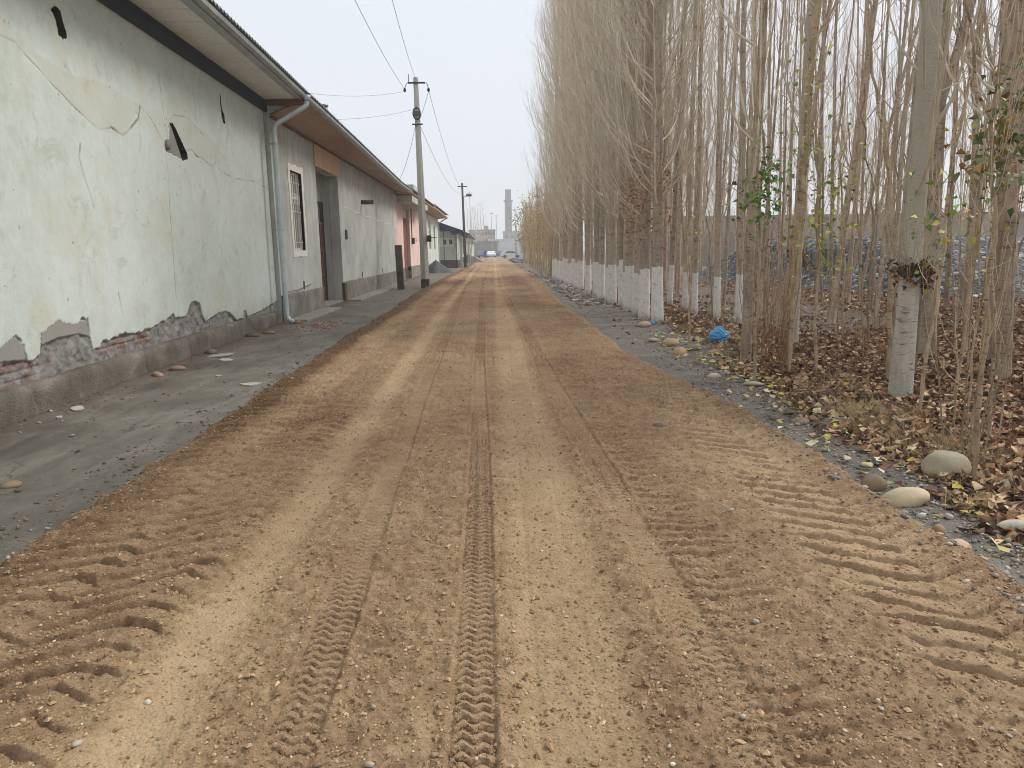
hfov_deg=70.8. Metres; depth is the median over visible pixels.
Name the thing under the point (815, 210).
sapling
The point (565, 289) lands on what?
roadside rubble
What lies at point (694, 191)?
poplar tree
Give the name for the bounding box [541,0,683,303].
poplar tree
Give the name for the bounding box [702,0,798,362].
poplar tree
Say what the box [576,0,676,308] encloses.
poplar tree
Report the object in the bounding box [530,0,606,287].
poplar tree
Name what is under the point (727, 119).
poplar tree
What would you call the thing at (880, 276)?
poplar tree
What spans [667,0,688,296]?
poplar tree
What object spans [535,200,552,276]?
sapling
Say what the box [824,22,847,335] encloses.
sapling
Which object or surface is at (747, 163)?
poplar tree
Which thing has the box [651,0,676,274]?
poplar tree
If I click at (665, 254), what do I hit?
poplar tree
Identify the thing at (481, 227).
bare tree
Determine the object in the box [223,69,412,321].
grey house
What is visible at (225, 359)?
plaster piece
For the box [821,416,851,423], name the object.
stone
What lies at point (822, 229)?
poplar tree
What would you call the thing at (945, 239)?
sapling
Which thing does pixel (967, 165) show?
poplar tree
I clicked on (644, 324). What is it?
stone
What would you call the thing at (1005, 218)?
poplar tree
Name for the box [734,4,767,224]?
poplar tree
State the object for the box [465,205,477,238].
bare tree
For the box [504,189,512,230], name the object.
chimney tower
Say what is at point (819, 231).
poplar tree
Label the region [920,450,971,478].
boulder
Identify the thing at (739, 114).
poplar tree
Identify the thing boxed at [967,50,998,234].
poplar tree
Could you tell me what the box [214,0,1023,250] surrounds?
sky
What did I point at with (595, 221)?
poplar tree
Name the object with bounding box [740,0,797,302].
poplar tree
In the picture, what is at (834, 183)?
poplar tree
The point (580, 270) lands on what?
poplar tree
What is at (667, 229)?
poplar tree
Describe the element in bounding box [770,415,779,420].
stone
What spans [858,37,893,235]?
poplar tree
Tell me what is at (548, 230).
sapling
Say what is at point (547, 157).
poplar tree
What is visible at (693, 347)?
stone
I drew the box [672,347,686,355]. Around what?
stone
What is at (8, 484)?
stone
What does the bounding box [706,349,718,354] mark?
stone
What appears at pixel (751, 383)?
stone
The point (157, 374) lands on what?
stone
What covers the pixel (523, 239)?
sapling
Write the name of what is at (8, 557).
sidewalk grit
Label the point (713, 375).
stone
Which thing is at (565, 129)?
poplar tree
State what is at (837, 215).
poplar tree
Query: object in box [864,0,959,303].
poplar tree
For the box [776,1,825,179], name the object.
poplar tree
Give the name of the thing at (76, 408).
plaster piece
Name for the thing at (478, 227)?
bare tree
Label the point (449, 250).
block house
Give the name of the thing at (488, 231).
block building
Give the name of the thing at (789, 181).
poplar tree
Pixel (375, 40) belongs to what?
overhead wire
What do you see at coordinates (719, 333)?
plastic bag
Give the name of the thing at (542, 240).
sapling
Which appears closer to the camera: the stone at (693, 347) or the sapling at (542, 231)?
the stone at (693, 347)
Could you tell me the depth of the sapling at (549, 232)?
39.93 m
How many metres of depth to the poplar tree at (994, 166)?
48.16 m
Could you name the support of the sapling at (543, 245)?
on the verge
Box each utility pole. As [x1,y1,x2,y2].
[458,183,471,266]
[515,217,516,257]
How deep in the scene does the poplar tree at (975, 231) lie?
13.88 m
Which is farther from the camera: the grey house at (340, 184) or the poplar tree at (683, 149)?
the poplar tree at (683, 149)
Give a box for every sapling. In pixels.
[508,190,531,264]
[519,211,526,264]
[520,196,535,267]
[520,210,532,265]
[521,192,535,267]
[521,197,545,269]
[524,180,541,270]
[524,202,532,264]
[525,184,538,269]
[527,179,547,271]
[530,180,543,270]
[530,209,536,268]
[532,181,545,267]
[532,201,539,269]
[534,211,545,272]
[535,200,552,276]
[535,205,546,272]
[536,201,551,259]
[538,187,549,274]
[538,188,559,276]
[540,216,552,274]
[546,200,552,258]
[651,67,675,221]
[678,104,707,344]
[695,124,719,328]
[725,14,803,380]
[746,47,771,192]
[769,29,885,369]
[777,0,840,371]
[777,114,820,308]
[823,92,856,306]
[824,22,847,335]
[835,111,864,340]
[843,43,868,358]
[852,30,891,341]
[860,0,916,379]
[867,174,885,298]
[879,154,903,310]
[879,181,899,324]
[884,49,910,211]
[896,0,1009,409]
[910,141,931,369]
[933,0,1023,399]
[941,196,956,328]
[944,0,1023,480]
[973,85,1000,352]
[1016,185,1023,266]
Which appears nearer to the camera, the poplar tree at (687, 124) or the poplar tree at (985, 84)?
the poplar tree at (985, 84)
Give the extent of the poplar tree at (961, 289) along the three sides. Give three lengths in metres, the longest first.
16.169 x 1.407 x 1.155 m
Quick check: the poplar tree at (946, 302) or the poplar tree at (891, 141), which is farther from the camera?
the poplar tree at (891, 141)
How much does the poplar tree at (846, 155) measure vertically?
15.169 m
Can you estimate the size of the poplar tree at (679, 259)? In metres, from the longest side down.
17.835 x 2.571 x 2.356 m
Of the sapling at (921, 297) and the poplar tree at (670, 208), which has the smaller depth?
the sapling at (921, 297)
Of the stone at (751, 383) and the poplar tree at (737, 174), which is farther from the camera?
the poplar tree at (737, 174)
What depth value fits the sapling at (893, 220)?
13.45 m
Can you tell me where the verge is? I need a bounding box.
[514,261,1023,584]
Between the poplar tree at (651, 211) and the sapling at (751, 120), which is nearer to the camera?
the sapling at (751, 120)
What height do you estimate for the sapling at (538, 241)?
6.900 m
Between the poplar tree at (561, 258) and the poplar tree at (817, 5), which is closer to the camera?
the poplar tree at (817, 5)
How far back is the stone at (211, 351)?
11.31 m
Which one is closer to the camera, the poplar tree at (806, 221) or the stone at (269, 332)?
the stone at (269, 332)
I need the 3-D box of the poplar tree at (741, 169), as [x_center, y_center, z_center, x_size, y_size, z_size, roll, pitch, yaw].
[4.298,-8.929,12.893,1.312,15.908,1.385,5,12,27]
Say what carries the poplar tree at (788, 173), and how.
on the verge
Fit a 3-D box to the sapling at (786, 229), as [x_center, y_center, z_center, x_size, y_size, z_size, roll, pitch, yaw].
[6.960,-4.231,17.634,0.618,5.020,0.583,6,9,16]
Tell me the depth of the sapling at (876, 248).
16.64 m
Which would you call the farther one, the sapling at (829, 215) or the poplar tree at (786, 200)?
the poplar tree at (786, 200)
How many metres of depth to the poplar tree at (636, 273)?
16.25 m
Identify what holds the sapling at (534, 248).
on the verge
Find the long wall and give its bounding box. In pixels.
[663,211,1023,265]
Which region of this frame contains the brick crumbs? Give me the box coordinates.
[290,320,347,331]
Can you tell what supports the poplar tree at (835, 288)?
on the verge
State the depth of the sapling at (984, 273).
8.55 m
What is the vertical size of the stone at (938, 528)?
0.051 m
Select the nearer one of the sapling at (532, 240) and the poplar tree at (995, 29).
the poplar tree at (995, 29)
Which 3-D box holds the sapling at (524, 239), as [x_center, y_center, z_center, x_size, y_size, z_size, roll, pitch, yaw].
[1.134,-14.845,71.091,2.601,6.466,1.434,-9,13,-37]
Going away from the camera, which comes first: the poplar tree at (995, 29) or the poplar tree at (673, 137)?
the poplar tree at (995, 29)
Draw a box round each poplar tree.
[520,0,585,280]
[520,2,568,276]
[526,0,616,289]
[529,0,583,280]
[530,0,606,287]
[531,0,584,282]
[531,4,560,277]
[533,0,565,278]
[533,0,592,285]
[533,0,627,296]
[534,0,584,236]
[536,1,589,283]
[539,0,618,290]
[540,0,593,286]
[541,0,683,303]
[546,0,643,299]
[547,0,619,292]
[549,1,627,294]
[552,0,687,305]
[553,0,713,311]
[553,0,751,322]
[563,0,724,318]
[564,0,644,301]
[571,0,717,314]
[575,1,593,279]
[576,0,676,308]
[583,39,593,281]
[605,66,617,242]
[607,27,619,288]
[616,220,616,278]
[644,0,688,217]
[645,0,688,290]
[650,10,675,286]
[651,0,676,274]
[652,1,714,293]
[662,0,726,308]
[663,0,696,259]
[663,0,705,303]
[663,4,677,76]
[663,12,693,233]
[663,15,678,277]
[663,31,671,269]
[663,45,671,245]
[666,0,722,289]
[666,52,671,273]
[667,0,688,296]
[667,2,698,219]
[671,0,728,314]
[672,0,716,283]
[672,1,694,207]
[682,0,753,318]
[683,54,713,218]
[685,76,712,233]
[688,35,716,270]
[692,28,724,268]
[693,3,724,273]
[694,2,738,274]
[700,10,740,279]
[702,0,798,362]
[702,8,726,233]
[703,0,750,285]
[705,0,770,305]
[705,45,724,264]
[706,0,780,257]
[708,0,748,287]
[708,85,738,254]
[710,0,780,323]
[712,0,788,310]
[723,42,747,250]
[724,0,776,252]
[731,80,764,241]
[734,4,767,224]
[735,3,766,214]
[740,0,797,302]
[746,0,814,280]
[748,0,799,279]
[765,0,815,259]
[765,0,855,342]
[771,61,798,237]
[772,0,803,288]
[772,91,797,238]
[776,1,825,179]
[777,0,863,324]
[781,0,837,365]
[783,0,852,292]
[786,34,825,238]
[787,15,830,236]
[789,0,853,288]
[799,0,851,299]
[803,0,881,312]
[819,0,906,323]
[824,40,856,237]
[824,90,856,237]
[830,0,918,279]
[831,0,892,303]
[834,47,875,237]
[836,0,885,301]
[840,18,918,296]
[856,0,917,309]
[857,0,952,327]
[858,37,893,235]
[860,0,1006,397]
[862,22,916,284]
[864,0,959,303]
[867,0,917,298]
[867,0,975,355]
[869,56,901,236]
[873,59,908,225]
[875,0,969,335]
[900,0,1023,378]
[902,0,971,183]
[907,0,1023,362]
[909,1,997,308]
[945,10,999,304]
[946,0,1000,348]
[949,0,1006,263]
[952,2,1006,328]
[954,0,999,316]
[955,71,986,234]
[957,70,996,232]
[960,0,1023,333]
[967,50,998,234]
[981,12,997,234]
[983,53,996,234]
[986,0,1023,212]
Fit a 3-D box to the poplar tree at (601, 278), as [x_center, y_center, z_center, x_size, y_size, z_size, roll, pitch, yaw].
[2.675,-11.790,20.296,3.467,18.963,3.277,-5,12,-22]
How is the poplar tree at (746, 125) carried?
on the verge
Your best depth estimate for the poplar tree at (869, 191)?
16.11 m
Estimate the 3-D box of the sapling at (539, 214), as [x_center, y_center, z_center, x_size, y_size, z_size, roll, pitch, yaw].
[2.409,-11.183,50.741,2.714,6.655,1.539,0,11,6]
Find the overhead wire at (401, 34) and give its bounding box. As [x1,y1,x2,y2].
[392,0,414,76]
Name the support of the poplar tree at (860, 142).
on the verge
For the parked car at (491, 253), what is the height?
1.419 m
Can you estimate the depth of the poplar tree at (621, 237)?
18.76 m
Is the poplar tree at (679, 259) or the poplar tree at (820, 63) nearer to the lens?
the poplar tree at (820, 63)
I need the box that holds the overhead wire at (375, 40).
[355,1,404,88]
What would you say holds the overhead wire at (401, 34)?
attached to the power pole at (424, 238)
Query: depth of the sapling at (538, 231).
53.21 m
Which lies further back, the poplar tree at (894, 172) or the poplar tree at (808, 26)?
the poplar tree at (894, 172)
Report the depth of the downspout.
15.52 m
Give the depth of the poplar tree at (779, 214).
27.19 m
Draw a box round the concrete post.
[395,245,404,289]
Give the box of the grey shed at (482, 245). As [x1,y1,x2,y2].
[474,241,498,256]
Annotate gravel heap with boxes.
[429,260,453,272]
[463,254,482,262]
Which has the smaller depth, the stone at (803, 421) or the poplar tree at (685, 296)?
the stone at (803, 421)
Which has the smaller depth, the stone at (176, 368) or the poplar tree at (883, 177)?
the stone at (176, 368)
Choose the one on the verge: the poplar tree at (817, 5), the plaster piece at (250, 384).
the poplar tree at (817, 5)
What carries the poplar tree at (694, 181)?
on the verge
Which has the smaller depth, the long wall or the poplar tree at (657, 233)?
the poplar tree at (657, 233)
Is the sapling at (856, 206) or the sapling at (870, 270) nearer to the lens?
the sapling at (856, 206)
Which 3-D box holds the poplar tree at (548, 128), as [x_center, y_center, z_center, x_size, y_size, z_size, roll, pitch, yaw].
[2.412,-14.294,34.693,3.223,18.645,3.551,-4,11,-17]
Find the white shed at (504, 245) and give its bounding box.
[488,239,518,252]
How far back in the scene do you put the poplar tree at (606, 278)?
20.45 m
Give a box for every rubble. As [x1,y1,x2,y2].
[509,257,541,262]
[515,263,606,305]
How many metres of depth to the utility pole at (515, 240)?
127.52 m
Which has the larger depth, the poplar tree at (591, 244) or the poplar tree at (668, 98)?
the poplar tree at (591, 244)
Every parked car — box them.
[478,251,486,257]
[487,251,495,256]
[500,251,518,257]
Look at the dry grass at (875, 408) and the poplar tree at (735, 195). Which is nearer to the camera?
the dry grass at (875, 408)
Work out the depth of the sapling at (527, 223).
60.87 m
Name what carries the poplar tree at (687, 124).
on the verge
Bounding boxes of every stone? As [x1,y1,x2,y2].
[0,480,22,488]
[152,371,163,376]
[169,365,185,370]
[204,349,216,353]
[245,333,258,336]
[262,330,274,333]
[636,321,650,327]
[648,338,660,341]
[652,422,662,426]
[662,338,678,346]
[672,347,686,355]
[685,344,699,350]
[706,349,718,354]
[707,373,720,378]
[743,381,763,385]
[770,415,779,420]
[791,417,809,424]
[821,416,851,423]
[860,462,872,467]
[860,474,886,491]
[881,487,929,507]
[931,524,945,534]
[952,539,971,549]
[996,519,1023,532]
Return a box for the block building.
[468,226,495,240]
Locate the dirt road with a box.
[0,257,1023,767]
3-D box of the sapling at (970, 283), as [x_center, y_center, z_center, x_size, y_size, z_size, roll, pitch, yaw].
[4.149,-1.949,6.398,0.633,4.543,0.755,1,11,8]
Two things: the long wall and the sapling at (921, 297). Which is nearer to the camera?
the sapling at (921, 297)
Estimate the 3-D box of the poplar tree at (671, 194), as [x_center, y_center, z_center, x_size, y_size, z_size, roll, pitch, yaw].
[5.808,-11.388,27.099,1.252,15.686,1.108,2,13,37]
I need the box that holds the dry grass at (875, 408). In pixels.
[641,315,1023,520]
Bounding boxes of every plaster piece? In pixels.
[70,406,83,410]
[219,358,232,360]
[240,382,261,385]
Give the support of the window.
in the grey house at (340, 184)
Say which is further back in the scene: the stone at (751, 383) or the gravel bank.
the gravel bank
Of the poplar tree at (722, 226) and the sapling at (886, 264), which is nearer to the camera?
the sapling at (886, 264)
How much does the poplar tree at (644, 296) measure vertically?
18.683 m
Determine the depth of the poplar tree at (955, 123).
13.44 m
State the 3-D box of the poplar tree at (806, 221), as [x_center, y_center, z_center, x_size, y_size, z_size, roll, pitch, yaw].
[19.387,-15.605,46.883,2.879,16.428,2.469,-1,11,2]
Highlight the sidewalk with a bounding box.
[0,263,471,563]
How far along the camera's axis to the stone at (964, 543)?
3.71 m
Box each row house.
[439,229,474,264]
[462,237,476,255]
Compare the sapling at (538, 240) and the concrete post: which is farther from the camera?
the sapling at (538, 240)
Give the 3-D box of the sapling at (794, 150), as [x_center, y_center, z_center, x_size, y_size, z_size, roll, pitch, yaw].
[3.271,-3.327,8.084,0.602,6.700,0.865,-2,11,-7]
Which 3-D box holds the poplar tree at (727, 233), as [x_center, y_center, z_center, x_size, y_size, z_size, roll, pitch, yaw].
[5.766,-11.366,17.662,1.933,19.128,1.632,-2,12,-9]
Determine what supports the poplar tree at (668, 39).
on the verge
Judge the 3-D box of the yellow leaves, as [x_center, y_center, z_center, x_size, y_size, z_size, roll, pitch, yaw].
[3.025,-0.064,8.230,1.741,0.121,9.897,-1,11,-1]
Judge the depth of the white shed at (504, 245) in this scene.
208.20 m
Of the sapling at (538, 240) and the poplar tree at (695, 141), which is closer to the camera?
the poplar tree at (695, 141)
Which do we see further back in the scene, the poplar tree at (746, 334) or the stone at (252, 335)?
the stone at (252, 335)
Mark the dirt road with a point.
(468, 293)
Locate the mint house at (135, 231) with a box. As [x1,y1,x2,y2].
[0,0,308,429]
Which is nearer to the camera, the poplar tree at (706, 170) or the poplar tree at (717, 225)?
the poplar tree at (717, 225)
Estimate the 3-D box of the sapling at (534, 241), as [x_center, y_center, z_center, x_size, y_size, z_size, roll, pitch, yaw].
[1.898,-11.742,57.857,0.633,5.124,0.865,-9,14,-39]
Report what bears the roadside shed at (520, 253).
on the ground at (509, 257)
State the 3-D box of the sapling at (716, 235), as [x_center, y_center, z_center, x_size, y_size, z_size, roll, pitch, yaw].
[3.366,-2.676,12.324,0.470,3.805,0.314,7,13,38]
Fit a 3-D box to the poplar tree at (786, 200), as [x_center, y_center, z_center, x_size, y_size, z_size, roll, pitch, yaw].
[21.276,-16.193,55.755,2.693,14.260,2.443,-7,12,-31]
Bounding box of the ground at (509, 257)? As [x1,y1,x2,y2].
[476,250,605,273]
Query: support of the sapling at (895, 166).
on the verge
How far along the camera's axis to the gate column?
68.74 m
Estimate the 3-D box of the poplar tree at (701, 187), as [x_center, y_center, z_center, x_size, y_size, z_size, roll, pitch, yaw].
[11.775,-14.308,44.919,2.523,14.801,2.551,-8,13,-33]
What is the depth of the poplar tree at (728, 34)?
21.67 m
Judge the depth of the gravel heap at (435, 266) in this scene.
51.97 m
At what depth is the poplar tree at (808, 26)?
10.77 m
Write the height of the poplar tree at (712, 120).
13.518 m
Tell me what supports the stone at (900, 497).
on the verge
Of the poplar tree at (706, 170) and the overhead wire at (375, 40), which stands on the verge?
the poplar tree at (706, 170)
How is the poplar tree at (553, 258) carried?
on the verge
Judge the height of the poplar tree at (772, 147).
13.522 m
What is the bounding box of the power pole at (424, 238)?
[403,74,436,287]
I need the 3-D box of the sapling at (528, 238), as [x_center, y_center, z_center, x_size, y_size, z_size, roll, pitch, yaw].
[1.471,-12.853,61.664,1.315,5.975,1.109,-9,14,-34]
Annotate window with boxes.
[287,163,307,257]
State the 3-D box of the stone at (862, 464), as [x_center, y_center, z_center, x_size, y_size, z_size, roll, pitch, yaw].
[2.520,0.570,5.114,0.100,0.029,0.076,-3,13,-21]
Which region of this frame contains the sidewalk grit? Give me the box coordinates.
[0,276,447,568]
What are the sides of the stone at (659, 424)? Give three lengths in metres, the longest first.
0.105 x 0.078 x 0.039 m
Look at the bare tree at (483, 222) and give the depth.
224.00 m
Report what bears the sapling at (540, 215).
on the verge
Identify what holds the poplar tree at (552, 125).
on the verge
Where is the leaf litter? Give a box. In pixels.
[583,280,1023,559]
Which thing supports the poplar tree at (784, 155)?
on the verge
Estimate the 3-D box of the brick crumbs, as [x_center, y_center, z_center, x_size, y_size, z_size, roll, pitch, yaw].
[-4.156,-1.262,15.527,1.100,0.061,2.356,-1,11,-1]
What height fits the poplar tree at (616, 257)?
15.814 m
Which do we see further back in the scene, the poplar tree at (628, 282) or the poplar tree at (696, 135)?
the poplar tree at (696, 135)
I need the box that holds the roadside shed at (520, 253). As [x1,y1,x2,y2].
[518,237,541,258]
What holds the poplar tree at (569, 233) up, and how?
on the verge
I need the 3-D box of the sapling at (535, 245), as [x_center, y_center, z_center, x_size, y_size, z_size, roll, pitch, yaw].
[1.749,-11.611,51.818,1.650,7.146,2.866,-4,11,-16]
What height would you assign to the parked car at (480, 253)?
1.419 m
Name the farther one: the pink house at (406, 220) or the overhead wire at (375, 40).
the pink house at (406, 220)
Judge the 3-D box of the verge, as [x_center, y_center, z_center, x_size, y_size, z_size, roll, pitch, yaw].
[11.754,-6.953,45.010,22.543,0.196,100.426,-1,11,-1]
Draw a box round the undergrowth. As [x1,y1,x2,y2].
[663,273,1023,478]
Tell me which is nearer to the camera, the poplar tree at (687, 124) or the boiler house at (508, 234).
the poplar tree at (687, 124)
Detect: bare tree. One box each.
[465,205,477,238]
[471,207,479,239]
[473,203,482,240]
[474,210,486,240]
[478,200,493,240]
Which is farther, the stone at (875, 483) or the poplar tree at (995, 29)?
the poplar tree at (995, 29)
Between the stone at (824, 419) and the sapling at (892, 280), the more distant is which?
the sapling at (892, 280)
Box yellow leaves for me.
[634,330,1015,551]
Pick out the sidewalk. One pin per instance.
(45, 457)
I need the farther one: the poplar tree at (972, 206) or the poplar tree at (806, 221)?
the poplar tree at (806, 221)
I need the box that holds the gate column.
[459,234,462,266]
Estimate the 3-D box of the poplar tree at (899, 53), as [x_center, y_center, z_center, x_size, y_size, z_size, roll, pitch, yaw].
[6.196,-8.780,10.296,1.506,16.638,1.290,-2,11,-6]
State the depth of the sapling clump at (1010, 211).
4.91 m
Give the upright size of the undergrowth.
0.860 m
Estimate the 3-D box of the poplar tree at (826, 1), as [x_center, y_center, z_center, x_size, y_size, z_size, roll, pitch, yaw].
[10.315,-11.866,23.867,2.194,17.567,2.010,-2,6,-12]
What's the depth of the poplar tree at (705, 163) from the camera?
48.55 m
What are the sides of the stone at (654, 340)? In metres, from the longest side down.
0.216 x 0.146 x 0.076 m
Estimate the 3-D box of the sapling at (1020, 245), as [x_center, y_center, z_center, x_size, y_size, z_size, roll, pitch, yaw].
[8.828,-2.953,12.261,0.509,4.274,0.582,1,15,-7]
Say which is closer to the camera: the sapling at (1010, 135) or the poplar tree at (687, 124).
the sapling at (1010, 135)
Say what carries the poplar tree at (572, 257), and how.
on the verge
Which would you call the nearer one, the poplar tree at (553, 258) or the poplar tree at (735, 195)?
the poplar tree at (553, 258)
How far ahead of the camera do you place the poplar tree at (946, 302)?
16.02 m
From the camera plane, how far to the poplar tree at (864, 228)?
20.00 m
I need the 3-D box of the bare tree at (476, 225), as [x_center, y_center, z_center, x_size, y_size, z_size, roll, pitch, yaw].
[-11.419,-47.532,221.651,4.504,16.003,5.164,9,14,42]
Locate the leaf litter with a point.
(1000, 513)
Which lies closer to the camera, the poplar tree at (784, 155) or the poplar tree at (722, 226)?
the poplar tree at (784, 155)
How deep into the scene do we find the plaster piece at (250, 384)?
8.66 m
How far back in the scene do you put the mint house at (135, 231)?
9.19 m
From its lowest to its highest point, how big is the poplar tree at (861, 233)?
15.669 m
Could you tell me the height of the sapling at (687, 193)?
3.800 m
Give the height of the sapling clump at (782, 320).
2.497 m
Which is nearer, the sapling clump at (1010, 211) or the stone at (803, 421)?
the sapling clump at (1010, 211)
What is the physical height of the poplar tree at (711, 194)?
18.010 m
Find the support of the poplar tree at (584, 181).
on the verge
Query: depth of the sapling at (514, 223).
76.26 m
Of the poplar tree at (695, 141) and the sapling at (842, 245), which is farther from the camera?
the poplar tree at (695, 141)
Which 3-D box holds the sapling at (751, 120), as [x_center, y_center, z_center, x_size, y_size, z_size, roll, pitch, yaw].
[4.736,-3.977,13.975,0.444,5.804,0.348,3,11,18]
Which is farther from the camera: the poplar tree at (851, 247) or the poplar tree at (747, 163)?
the poplar tree at (747, 163)
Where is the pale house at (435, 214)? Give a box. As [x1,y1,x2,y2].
[426,204,448,264]
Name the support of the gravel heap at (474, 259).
on the sidewalk
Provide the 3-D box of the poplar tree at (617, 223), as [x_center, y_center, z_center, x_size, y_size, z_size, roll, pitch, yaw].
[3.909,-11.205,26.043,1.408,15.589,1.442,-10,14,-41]
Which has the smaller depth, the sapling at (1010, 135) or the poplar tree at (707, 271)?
the sapling at (1010, 135)
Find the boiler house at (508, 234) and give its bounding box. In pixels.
[503,231,520,238]
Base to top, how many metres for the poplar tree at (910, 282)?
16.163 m
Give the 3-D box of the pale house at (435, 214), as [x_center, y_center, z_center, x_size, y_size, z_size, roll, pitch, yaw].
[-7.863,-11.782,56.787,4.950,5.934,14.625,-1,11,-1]
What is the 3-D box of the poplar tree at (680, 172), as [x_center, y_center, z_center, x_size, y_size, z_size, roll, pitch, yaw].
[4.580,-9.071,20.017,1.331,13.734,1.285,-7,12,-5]
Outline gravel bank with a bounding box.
[681,235,1023,299]
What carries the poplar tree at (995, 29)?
on the verge
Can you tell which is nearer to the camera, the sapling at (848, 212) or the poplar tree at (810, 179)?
the sapling at (848, 212)
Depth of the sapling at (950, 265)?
12.57 m
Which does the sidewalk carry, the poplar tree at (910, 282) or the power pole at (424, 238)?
the power pole at (424, 238)
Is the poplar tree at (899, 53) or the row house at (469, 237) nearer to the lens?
the poplar tree at (899, 53)
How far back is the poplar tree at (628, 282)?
16.92 m
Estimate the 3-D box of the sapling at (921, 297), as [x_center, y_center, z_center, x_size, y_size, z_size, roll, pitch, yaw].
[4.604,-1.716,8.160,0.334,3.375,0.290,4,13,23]
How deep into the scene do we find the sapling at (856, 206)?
9.31 m
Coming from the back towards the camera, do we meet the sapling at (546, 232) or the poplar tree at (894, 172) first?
the sapling at (546, 232)
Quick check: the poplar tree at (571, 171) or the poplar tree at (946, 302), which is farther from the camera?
the poplar tree at (571, 171)
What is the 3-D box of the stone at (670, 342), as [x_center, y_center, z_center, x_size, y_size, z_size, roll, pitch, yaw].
[2.556,-0.678,11.603,0.247,0.130,0.361,13,11,36]
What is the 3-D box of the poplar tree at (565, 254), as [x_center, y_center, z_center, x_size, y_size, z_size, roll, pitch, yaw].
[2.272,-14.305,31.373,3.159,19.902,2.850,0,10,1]
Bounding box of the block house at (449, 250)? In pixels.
[438,222,467,267]
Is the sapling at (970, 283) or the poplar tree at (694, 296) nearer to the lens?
the sapling at (970, 283)
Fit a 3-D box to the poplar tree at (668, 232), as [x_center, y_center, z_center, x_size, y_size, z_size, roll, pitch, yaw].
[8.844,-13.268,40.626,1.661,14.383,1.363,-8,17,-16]
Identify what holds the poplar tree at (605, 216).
on the verge
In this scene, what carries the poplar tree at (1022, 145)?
on the verge
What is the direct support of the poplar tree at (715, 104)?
on the verge
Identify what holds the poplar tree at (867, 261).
on the verge
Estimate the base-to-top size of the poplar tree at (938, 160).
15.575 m
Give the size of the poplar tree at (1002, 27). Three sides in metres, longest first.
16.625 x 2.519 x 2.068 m
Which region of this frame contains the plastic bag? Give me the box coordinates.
[708,326,729,341]
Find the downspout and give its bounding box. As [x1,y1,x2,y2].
[268,94,310,323]
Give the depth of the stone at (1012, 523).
3.92 m
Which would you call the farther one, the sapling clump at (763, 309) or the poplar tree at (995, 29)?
the poplar tree at (995, 29)
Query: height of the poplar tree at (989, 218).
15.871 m
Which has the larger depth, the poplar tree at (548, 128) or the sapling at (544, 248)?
the sapling at (544, 248)
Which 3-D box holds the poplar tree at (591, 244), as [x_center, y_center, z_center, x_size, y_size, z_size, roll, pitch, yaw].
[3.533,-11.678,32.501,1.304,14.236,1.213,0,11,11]
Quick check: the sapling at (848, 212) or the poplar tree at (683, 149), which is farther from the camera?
the poplar tree at (683, 149)
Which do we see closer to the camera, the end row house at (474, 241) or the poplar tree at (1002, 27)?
the poplar tree at (1002, 27)
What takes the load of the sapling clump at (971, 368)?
on the verge
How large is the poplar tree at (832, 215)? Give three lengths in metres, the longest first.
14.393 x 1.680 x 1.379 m
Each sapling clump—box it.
[728,124,794,353]
[746,166,815,370]
[915,14,1023,458]
[934,94,1023,437]
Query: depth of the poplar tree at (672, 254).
18.80 m
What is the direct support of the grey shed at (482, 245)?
on the ground at (509, 257)
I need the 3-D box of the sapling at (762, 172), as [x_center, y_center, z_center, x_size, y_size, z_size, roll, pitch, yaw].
[2.749,-2.298,7.905,0.826,4.824,0.708,9,14,41]
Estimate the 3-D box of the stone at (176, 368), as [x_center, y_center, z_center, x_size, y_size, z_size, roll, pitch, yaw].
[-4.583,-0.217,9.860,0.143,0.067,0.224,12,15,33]
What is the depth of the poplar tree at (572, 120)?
25.08 m
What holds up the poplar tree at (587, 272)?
on the verge
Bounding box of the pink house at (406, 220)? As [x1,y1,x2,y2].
[394,184,435,279]
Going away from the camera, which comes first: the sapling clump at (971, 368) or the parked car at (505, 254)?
the sapling clump at (971, 368)
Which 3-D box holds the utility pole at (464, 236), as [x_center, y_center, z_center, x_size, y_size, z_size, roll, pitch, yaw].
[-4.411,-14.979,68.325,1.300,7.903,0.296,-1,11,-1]
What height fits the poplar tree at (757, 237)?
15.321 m

